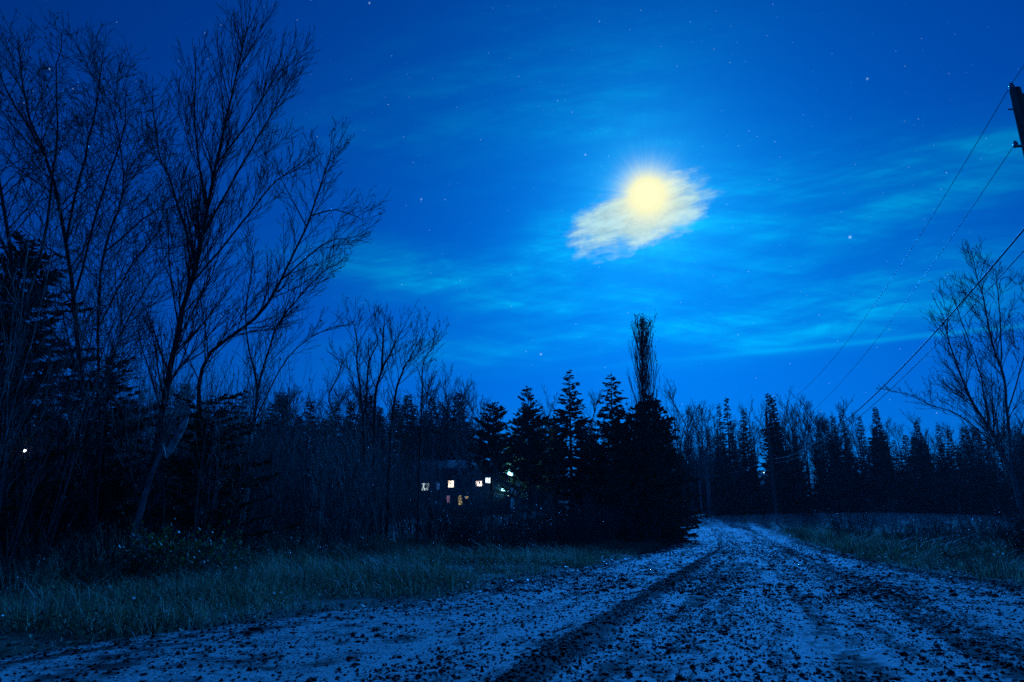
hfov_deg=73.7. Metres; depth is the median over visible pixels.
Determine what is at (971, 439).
bare tree
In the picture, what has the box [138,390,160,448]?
bare tree
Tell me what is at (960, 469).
spruce tree
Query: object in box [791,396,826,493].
bare tree
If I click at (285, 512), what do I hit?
shrub
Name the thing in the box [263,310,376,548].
sapling
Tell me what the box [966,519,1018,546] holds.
shrub
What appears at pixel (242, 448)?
shrub
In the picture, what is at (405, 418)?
spruce tree
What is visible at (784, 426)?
bare tree
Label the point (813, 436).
bare tree
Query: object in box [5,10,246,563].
bare tree
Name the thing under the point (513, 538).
shrub
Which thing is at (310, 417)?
spruce tree
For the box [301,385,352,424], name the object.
bare tree
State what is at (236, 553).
weed clump
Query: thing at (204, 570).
weed clump
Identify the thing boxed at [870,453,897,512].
spruce tree
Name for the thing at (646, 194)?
moon
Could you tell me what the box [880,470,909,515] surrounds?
spruce tree
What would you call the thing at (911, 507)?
spruce tree
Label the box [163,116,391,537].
bare tree
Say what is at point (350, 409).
spruce tree
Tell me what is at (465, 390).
bare tree
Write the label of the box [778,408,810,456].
bare tree
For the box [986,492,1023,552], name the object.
shrub
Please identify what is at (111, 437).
sapling
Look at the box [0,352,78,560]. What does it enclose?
fir tree
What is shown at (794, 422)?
bare tree
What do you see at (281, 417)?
bare tree
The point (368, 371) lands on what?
bare tree
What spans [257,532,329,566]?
weed clump
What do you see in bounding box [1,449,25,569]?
yard lamp
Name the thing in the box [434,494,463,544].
shrub
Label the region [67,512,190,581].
weed clump
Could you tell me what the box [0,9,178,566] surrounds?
bare tree
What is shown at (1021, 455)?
bare tree
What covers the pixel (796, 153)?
sky
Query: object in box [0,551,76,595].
weed clump
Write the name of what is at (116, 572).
weed clump
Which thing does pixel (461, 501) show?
shrub
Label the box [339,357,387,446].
bare tree
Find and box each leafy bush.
[108,519,242,582]
[203,547,265,576]
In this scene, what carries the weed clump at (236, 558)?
on the ground at (19, 644)
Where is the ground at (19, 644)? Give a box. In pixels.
[0,471,1023,657]
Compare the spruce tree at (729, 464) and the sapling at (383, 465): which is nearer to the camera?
the sapling at (383, 465)
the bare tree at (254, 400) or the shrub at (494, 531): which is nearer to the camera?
the shrub at (494, 531)
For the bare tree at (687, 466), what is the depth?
103.40 m
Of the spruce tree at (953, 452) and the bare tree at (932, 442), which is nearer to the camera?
the bare tree at (932, 442)
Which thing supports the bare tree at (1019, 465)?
on the ground at (19, 644)
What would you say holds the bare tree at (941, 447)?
on the ground at (19, 644)
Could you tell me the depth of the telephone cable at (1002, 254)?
25.54 m
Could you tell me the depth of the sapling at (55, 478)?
12.25 m
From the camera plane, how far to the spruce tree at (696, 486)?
116.17 m
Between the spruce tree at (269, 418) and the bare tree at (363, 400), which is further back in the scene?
the bare tree at (363, 400)
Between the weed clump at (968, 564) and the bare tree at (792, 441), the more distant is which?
the bare tree at (792, 441)
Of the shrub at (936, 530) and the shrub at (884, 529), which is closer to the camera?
the shrub at (936, 530)
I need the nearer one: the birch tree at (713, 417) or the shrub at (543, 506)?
the shrub at (543, 506)
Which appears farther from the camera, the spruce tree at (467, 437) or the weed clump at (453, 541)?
the spruce tree at (467, 437)
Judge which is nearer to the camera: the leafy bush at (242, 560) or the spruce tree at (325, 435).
the leafy bush at (242, 560)
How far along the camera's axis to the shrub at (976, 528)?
39.45 m
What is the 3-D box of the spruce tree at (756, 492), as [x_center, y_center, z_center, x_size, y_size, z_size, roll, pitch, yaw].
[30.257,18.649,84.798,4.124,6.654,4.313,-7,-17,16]
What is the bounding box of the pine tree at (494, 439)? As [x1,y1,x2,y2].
[464,401,519,520]
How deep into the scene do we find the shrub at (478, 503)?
29.26 m
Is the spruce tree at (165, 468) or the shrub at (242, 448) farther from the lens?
the spruce tree at (165, 468)
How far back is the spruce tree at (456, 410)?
110.94 m
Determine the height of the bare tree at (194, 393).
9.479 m
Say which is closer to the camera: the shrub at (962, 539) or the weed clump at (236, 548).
the weed clump at (236, 548)
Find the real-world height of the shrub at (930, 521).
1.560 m
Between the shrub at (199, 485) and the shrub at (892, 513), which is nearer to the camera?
the shrub at (199, 485)
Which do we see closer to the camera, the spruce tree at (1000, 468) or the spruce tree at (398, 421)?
the spruce tree at (398, 421)
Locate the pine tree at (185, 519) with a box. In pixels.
[57,389,303,560]
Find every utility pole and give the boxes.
[763,410,778,523]
[1008,82,1023,156]
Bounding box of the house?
[410,455,509,513]
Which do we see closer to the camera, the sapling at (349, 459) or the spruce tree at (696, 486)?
the sapling at (349, 459)
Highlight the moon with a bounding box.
[634,182,659,207]
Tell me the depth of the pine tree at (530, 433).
53.37 m
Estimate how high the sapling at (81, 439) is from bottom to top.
5.420 m
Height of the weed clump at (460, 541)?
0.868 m
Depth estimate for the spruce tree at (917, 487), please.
82.55 m
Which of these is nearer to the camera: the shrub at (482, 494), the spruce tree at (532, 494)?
the shrub at (482, 494)
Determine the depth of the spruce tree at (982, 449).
103.61 m
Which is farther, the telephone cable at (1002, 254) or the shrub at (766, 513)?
the shrub at (766, 513)
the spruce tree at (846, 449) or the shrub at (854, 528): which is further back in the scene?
the spruce tree at (846, 449)
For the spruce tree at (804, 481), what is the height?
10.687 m
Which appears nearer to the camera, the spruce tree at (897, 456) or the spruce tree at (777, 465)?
the spruce tree at (777, 465)
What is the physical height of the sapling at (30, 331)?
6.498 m
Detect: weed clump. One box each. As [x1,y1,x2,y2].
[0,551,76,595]
[43,522,180,583]
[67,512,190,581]
[112,524,204,571]
[173,526,251,565]
[182,532,260,572]
[182,559,248,581]
[191,518,291,565]
[198,559,258,593]
[204,548,253,575]
[252,518,328,559]
[254,545,303,572]
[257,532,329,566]
[281,538,342,563]
[319,522,391,560]
[376,542,411,560]
[385,528,422,547]
[409,533,447,552]
[435,530,483,548]
[440,535,490,550]
[471,554,498,568]
[924,555,958,568]
[956,548,1012,572]
[965,547,1014,575]
[1008,545,1023,562]
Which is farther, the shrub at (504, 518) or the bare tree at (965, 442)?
the bare tree at (965, 442)
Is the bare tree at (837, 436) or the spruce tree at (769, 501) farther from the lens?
the bare tree at (837, 436)
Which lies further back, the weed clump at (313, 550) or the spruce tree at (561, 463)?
the spruce tree at (561, 463)
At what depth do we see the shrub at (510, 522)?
24.53 m
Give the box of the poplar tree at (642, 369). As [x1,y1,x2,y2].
[627,309,659,488]
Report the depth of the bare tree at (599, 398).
105.99 m
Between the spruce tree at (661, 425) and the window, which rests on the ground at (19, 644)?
the spruce tree at (661, 425)
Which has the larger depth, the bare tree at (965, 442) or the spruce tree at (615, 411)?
the bare tree at (965, 442)
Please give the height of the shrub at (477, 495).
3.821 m
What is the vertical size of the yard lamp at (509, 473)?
4.902 m
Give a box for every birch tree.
[686,400,722,513]
[689,407,710,512]
[698,412,713,513]
[701,411,713,477]
[705,408,726,490]
[708,419,729,515]
[723,419,749,484]
[732,417,748,478]
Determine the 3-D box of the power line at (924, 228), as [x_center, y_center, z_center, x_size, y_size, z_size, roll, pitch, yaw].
[19.569,0.919,43.385,0.020,2.104,53.354,-4,-16,12]
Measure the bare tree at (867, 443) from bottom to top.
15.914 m
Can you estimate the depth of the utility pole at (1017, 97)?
18.30 m
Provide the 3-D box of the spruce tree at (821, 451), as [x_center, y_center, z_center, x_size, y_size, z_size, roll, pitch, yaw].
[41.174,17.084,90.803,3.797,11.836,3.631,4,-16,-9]
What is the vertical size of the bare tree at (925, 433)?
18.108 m
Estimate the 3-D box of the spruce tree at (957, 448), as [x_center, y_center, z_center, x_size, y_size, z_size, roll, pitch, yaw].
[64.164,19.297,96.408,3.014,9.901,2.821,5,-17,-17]
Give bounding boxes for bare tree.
[0,5,109,570]
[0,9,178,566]
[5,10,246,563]
[27,173,215,533]
[104,380,154,543]
[123,0,325,546]
[126,376,154,445]
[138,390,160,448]
[139,371,195,524]
[150,376,215,447]
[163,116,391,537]
[218,198,357,546]
[238,378,277,450]
[243,383,307,474]
[269,386,305,477]
[274,376,326,531]
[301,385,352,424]
[302,386,328,480]
[315,293,449,549]
[317,393,369,461]
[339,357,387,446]
[340,378,390,453]
[356,396,387,478]
[359,388,410,500]
[384,398,413,449]
[403,366,455,451]
[408,386,439,432]
[409,370,439,452]
[418,391,460,458]
[428,360,469,428]
[432,386,478,459]
[441,374,479,442]
[449,392,481,459]
[457,382,492,459]
[473,395,491,431]
[538,385,566,508]
[573,390,609,484]
[657,376,700,510]
[672,402,701,492]
[736,396,768,481]
[751,400,786,459]
[767,385,813,477]
[777,411,806,477]
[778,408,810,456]
[779,412,792,452]
[783,395,815,484]
[786,427,804,473]
[790,392,833,474]
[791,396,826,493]
[799,412,825,474]
[808,418,829,470]
[812,415,846,461]
[815,414,842,474]
[820,394,855,466]
[824,410,852,462]
[839,408,871,475]
[855,424,883,465]
[876,238,1023,528]
[879,417,895,461]
[888,423,911,487]
[900,409,938,461]
[924,436,939,493]
[927,422,960,485]
[938,422,962,466]
[954,424,985,474]
[956,423,995,488]
[957,421,986,461]
[974,408,1006,476]
[982,406,1017,479]
[993,431,1021,475]
[1000,417,1023,465]
[1004,420,1022,460]
[1011,413,1023,470]
[1012,419,1023,462]
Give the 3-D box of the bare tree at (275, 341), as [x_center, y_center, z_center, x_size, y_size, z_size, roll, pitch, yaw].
[-5.577,1.069,16.837,3.474,8.702,2.200,6,-17,-21]
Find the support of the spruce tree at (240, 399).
on the ground at (19, 644)
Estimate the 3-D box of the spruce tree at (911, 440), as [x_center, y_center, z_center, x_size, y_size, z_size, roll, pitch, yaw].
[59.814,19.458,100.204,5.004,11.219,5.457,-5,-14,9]
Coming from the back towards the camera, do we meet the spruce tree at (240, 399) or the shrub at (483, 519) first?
the spruce tree at (240, 399)
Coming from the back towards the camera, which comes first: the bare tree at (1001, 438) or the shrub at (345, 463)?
the bare tree at (1001, 438)
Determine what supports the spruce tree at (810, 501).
on the ground at (19, 644)
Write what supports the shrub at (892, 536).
on the ground at (19, 644)
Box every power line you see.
[770,88,1008,409]
[772,147,1012,436]
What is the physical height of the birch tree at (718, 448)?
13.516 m
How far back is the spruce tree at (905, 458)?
113.02 m
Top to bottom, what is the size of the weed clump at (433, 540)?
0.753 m
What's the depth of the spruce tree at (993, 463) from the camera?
104.86 m
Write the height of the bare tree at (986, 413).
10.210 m
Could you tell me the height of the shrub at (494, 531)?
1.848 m
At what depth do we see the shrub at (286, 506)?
17.21 m
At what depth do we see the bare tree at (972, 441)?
94.39 m
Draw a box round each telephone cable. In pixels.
[771,250,1023,462]
[776,228,1023,458]
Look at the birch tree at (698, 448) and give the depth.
98.12 m
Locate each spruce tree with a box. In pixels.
[0,230,125,556]
[0,393,69,545]
[98,400,153,541]
[101,399,145,516]
[151,394,174,539]
[171,384,192,422]
[217,430,264,541]
[233,392,248,451]
[260,404,277,489]
[266,392,286,437]
[288,415,309,507]
[291,423,339,536]
[299,402,345,533]
[300,401,320,470]
[339,402,369,528]
[355,394,410,511]
[368,412,413,515]
[375,401,412,518]
[376,406,395,486]
[385,409,430,514]
[392,394,424,455]
[403,405,424,499]
[408,397,451,500]
[437,413,446,449]
[446,392,475,456]
[465,422,478,458]
[517,420,543,508]
[517,428,550,509]
[528,370,622,519]
[551,428,611,512]
[567,374,661,529]
[596,405,698,544]
[599,434,610,459]
[602,392,710,538]
[654,444,698,536]
[682,432,696,506]
[689,448,712,505]
[689,459,705,506]
[691,431,705,506]
[702,449,714,508]
[704,455,717,507]
[708,403,729,511]
[711,430,725,511]
[718,398,740,511]
[733,410,756,509]
[739,417,761,510]
[745,464,766,515]
[754,475,784,518]
[759,393,814,513]
[764,396,796,515]
[777,484,795,517]
[789,432,814,487]
[790,444,807,510]
[792,438,811,503]
[805,482,823,514]
[811,444,819,507]
[813,426,833,503]
[821,475,853,516]
[825,418,840,491]
[830,416,854,494]
[838,412,864,491]
[845,437,860,482]
[854,416,874,499]
[863,407,905,514]
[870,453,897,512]
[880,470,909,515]
[885,432,906,496]
[891,469,935,516]
[892,440,906,484]
[899,435,911,476]
[904,458,932,511]
[906,457,930,515]
[907,436,933,488]
[909,421,936,511]
[924,439,935,472]
[927,453,964,517]
[935,425,965,488]
[945,429,959,481]
[956,445,970,496]
[956,449,969,487]
[957,429,972,480]
[960,426,997,515]
[971,427,990,482]
[975,426,997,480]
[982,438,1003,497]
[985,437,1003,485]
[995,427,1017,508]
[1004,434,1022,492]
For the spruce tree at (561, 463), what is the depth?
49.25 m
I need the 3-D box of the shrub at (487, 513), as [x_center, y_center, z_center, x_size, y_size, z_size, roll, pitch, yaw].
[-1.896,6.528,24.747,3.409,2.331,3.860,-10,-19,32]
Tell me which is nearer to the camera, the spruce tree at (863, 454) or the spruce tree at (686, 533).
the spruce tree at (686, 533)
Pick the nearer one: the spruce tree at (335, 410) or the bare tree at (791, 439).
the spruce tree at (335, 410)
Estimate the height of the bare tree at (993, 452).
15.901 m
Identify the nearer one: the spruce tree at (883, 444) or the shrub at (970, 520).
the shrub at (970, 520)
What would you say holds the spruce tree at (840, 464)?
on the ground at (19, 644)
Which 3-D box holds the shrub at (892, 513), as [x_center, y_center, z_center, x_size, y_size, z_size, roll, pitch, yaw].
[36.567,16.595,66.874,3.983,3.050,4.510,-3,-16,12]
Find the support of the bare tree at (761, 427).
on the ground at (19, 644)
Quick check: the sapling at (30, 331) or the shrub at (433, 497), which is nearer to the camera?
the sapling at (30, 331)
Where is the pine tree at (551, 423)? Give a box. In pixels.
[537,416,576,500]
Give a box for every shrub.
[0,290,108,548]
[0,321,97,575]
[0,342,113,562]
[36,347,207,566]
[90,376,254,539]
[95,342,271,552]
[105,353,262,541]
[163,412,263,549]
[164,379,281,547]
[165,274,324,555]
[188,393,280,547]
[203,361,317,556]
[203,384,322,556]
[229,377,343,552]
[239,396,328,557]
[247,402,322,554]
[277,357,394,556]
[288,397,392,557]
[369,487,464,548]
[380,421,468,550]
[384,423,438,547]
[393,455,440,542]
[395,440,459,538]
[408,491,500,550]
[412,453,489,543]
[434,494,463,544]
[439,418,510,546]
[441,486,491,540]
[449,481,491,550]
[449,502,546,554]
[455,459,502,545]
[467,520,508,544]
[476,507,568,552]
[487,486,527,532]
[493,480,528,531]
[496,483,531,524]
[497,501,565,547]
[514,483,599,552]
[522,486,553,522]
[522,493,556,518]
[555,493,587,518]
[761,509,787,520]
[796,505,825,525]
[821,510,860,534]
[825,506,880,538]
[838,512,855,522]
[863,496,904,525]
[874,518,929,541]
[879,532,909,543]
[885,516,974,546]
[908,511,978,542]
[916,517,951,530]
[926,524,991,548]
[928,533,969,547]
[934,530,976,544]
[944,515,1007,541]
[963,510,1003,532]
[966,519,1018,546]
[977,505,1023,561]
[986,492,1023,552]
[986,520,1019,544]
[990,523,1023,550]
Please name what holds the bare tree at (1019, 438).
on the ground at (19, 644)
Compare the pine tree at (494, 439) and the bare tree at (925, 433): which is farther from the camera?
the bare tree at (925, 433)
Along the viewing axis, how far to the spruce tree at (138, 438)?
46.00 m
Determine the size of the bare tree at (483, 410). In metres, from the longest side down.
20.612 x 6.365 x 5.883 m
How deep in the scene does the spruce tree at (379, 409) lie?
77.02 m
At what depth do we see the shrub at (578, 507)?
39.62 m
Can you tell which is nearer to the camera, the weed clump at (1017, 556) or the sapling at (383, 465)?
the weed clump at (1017, 556)
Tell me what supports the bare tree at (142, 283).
on the ground at (19, 644)
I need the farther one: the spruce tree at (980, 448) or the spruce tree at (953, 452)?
the spruce tree at (953, 452)
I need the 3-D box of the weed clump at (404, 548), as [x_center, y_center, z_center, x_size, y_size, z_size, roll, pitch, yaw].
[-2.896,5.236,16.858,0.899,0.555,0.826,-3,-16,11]
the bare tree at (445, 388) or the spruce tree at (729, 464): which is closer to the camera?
the spruce tree at (729, 464)
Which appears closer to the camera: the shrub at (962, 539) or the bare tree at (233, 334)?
the bare tree at (233, 334)
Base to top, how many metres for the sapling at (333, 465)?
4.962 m
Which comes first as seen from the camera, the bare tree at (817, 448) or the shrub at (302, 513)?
the shrub at (302, 513)
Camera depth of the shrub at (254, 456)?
14.93 m
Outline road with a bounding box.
[0,507,1023,681]
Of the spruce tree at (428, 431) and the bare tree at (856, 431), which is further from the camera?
the bare tree at (856, 431)
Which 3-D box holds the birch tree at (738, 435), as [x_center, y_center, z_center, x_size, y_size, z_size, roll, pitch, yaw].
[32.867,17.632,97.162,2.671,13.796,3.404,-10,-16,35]
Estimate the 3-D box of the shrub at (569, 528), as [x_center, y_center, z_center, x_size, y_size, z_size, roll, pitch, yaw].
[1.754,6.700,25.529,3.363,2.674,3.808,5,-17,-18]
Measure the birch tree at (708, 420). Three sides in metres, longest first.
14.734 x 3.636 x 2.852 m
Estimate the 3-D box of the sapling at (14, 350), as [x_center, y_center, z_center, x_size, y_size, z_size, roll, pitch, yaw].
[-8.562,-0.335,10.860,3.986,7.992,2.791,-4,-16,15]
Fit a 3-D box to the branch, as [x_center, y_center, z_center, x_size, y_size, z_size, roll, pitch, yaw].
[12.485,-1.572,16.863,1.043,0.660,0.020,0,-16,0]
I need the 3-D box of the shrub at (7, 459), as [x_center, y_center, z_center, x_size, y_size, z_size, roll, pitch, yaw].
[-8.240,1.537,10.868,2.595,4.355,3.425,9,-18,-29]
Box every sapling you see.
[0,38,133,459]
[0,202,155,569]
[0,242,160,564]
[0,249,66,420]
[0,327,124,570]
[15,315,169,560]
[39,322,170,555]
[45,341,174,525]
[68,292,212,561]
[68,321,137,547]
[83,303,206,564]
[108,395,188,521]
[140,352,217,526]
[150,313,230,540]
[165,347,260,529]
[175,309,282,479]
[247,391,328,545]
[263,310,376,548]
[267,388,309,547]
[291,381,367,549]
[309,366,388,550]
[318,388,367,545]
[343,410,405,531]
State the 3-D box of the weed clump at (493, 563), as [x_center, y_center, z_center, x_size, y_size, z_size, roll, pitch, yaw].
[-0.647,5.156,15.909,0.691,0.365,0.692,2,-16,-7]
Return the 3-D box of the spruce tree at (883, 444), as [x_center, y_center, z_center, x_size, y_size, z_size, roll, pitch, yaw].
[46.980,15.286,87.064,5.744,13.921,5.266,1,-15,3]
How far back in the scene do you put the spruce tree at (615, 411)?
50.88 m
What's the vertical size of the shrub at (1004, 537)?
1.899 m
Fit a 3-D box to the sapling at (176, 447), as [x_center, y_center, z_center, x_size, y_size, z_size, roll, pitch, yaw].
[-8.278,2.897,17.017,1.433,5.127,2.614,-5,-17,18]
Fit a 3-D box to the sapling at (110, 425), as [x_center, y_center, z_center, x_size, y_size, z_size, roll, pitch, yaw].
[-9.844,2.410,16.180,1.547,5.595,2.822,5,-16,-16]
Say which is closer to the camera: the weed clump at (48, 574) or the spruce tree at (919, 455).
the weed clump at (48, 574)
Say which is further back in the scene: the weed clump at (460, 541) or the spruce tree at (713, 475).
the spruce tree at (713, 475)
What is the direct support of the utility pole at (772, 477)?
on the ground at (19, 644)
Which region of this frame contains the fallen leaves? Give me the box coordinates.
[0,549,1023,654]
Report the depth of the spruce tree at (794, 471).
84.82 m
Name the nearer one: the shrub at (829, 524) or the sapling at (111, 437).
the sapling at (111, 437)
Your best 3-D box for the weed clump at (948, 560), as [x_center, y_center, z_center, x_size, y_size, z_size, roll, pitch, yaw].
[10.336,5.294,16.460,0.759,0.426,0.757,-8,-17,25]
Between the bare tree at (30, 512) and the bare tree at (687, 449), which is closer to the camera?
the bare tree at (30, 512)
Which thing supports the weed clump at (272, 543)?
on the ground at (19, 644)
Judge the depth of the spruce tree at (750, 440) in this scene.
89.33 m
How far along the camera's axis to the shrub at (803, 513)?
67.25 m
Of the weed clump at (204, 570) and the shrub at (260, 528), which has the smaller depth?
the weed clump at (204, 570)
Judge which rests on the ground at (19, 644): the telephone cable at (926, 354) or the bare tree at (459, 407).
the bare tree at (459, 407)
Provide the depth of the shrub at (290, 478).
20.26 m
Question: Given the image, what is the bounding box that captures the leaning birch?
[120,416,188,573]
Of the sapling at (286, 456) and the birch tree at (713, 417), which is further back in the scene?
the birch tree at (713, 417)
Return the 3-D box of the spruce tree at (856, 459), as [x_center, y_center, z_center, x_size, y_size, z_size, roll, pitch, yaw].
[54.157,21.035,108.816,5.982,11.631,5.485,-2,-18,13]
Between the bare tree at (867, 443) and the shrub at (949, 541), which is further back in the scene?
the bare tree at (867, 443)
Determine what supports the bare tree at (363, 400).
on the ground at (19, 644)
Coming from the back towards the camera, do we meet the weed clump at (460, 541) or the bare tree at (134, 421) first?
the bare tree at (134, 421)
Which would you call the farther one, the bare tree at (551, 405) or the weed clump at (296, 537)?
the bare tree at (551, 405)
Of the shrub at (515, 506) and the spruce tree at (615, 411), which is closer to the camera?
the shrub at (515, 506)
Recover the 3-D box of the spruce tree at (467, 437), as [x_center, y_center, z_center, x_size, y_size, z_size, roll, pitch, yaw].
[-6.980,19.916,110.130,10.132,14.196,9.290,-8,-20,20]
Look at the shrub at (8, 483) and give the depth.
12.09 m
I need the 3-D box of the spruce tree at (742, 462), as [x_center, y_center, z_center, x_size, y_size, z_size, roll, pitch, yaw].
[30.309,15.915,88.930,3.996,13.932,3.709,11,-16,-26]
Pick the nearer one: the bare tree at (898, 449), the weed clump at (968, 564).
the weed clump at (968, 564)
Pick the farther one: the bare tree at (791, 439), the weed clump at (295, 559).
the bare tree at (791, 439)
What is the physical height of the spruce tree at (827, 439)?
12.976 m
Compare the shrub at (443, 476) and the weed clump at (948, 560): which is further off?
the shrub at (443, 476)
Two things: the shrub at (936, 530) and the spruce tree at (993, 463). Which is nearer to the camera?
the shrub at (936, 530)
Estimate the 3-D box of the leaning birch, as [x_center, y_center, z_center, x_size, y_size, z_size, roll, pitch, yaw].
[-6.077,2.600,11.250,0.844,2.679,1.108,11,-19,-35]
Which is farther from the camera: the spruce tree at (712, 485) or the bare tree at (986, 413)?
the spruce tree at (712, 485)
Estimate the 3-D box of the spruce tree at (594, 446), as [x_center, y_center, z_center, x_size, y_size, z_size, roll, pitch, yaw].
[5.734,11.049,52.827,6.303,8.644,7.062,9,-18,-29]
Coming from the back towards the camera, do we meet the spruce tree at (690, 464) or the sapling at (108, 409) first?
the spruce tree at (690, 464)
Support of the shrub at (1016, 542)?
on the ground at (19, 644)
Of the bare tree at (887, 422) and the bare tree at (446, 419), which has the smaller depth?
the bare tree at (446, 419)
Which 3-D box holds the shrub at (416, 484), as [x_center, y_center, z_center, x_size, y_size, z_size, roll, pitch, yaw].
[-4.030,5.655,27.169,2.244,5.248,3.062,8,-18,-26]
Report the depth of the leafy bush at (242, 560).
11.06 m
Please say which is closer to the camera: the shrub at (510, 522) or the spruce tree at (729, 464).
the shrub at (510, 522)
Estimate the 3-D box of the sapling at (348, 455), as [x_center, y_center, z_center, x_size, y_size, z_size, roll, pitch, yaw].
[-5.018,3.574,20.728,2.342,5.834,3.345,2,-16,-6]
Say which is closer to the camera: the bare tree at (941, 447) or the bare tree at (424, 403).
the bare tree at (941, 447)
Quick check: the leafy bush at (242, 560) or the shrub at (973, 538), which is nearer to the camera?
the leafy bush at (242, 560)
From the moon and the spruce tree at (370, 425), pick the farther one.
the moon
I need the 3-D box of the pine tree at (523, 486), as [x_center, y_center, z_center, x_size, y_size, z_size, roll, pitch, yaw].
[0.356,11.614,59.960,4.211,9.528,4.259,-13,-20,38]
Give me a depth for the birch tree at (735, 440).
109.44 m
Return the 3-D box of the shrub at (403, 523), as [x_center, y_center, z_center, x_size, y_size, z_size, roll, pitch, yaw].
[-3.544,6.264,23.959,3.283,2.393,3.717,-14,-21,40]
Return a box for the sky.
[0,0,1023,471]
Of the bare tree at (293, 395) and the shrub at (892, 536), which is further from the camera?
the bare tree at (293, 395)
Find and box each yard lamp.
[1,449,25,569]
[508,472,512,507]
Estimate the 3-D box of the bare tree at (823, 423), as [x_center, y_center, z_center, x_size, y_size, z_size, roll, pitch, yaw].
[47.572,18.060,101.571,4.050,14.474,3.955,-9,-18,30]
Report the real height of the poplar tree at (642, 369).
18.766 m
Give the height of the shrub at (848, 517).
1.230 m
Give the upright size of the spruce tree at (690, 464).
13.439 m
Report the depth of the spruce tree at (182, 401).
50.84 m
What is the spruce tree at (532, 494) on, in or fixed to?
on the ground at (19, 644)
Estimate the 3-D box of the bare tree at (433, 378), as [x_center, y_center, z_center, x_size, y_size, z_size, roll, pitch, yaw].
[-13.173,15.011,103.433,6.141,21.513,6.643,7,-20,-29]
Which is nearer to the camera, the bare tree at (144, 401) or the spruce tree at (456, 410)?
the bare tree at (144, 401)
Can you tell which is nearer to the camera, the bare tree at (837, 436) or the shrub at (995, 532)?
the shrub at (995, 532)
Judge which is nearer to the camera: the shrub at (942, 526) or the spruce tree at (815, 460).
the shrub at (942, 526)
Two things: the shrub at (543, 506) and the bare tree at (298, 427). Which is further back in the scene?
the bare tree at (298, 427)
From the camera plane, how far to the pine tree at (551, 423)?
58.88 m
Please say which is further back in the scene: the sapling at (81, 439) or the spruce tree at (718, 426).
the spruce tree at (718, 426)
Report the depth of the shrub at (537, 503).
36.24 m
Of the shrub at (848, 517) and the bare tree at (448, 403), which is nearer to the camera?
the shrub at (848, 517)
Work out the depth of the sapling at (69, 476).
11.58 m
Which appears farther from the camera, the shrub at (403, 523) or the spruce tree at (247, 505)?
the spruce tree at (247, 505)
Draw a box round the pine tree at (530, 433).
[497,386,552,512]
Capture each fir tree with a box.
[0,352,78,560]
[2,352,190,558]
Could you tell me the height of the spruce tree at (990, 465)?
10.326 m
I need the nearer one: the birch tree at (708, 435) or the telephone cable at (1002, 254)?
the telephone cable at (1002, 254)
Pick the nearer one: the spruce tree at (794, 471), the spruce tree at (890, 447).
the spruce tree at (794, 471)
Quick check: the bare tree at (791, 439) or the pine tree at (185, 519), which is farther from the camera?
the bare tree at (791, 439)
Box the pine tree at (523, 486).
[494,420,534,505]
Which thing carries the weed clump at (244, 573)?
on the ground at (19, 644)
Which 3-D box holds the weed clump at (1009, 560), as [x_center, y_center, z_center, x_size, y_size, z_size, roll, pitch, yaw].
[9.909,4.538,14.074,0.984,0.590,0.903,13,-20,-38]
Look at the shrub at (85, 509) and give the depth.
14.24 m
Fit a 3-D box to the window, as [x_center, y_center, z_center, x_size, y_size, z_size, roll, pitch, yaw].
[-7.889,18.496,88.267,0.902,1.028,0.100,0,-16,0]
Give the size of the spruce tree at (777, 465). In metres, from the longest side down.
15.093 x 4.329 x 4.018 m
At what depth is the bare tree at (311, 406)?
57.26 m
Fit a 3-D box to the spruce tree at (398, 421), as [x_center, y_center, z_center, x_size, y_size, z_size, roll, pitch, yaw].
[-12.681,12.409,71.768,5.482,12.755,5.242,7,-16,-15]
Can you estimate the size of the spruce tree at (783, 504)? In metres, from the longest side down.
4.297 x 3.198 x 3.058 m
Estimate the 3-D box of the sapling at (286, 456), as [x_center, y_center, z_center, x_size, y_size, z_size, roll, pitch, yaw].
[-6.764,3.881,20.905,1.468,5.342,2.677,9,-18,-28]
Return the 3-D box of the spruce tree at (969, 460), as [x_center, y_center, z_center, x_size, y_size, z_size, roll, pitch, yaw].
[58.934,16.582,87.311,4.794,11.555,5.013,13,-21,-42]
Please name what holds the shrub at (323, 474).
on the ground at (19, 644)
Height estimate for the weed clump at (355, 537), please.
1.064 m
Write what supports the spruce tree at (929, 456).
on the ground at (19, 644)
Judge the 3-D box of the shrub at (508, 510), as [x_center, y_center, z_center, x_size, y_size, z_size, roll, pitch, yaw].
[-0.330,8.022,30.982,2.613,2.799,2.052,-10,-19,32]
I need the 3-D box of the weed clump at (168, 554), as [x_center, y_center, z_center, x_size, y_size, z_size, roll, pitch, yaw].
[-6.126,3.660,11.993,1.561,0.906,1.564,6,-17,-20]
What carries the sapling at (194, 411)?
on the ground at (19, 644)
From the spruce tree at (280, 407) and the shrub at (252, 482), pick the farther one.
the spruce tree at (280, 407)
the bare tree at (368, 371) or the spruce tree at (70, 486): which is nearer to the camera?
the spruce tree at (70, 486)
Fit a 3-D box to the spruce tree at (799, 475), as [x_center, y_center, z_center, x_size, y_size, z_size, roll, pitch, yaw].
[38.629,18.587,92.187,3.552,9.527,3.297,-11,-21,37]
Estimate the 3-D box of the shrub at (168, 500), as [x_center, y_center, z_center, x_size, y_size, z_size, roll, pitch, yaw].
[-7.267,2.701,14.481,2.528,4.161,3.338,80,-81,-74]

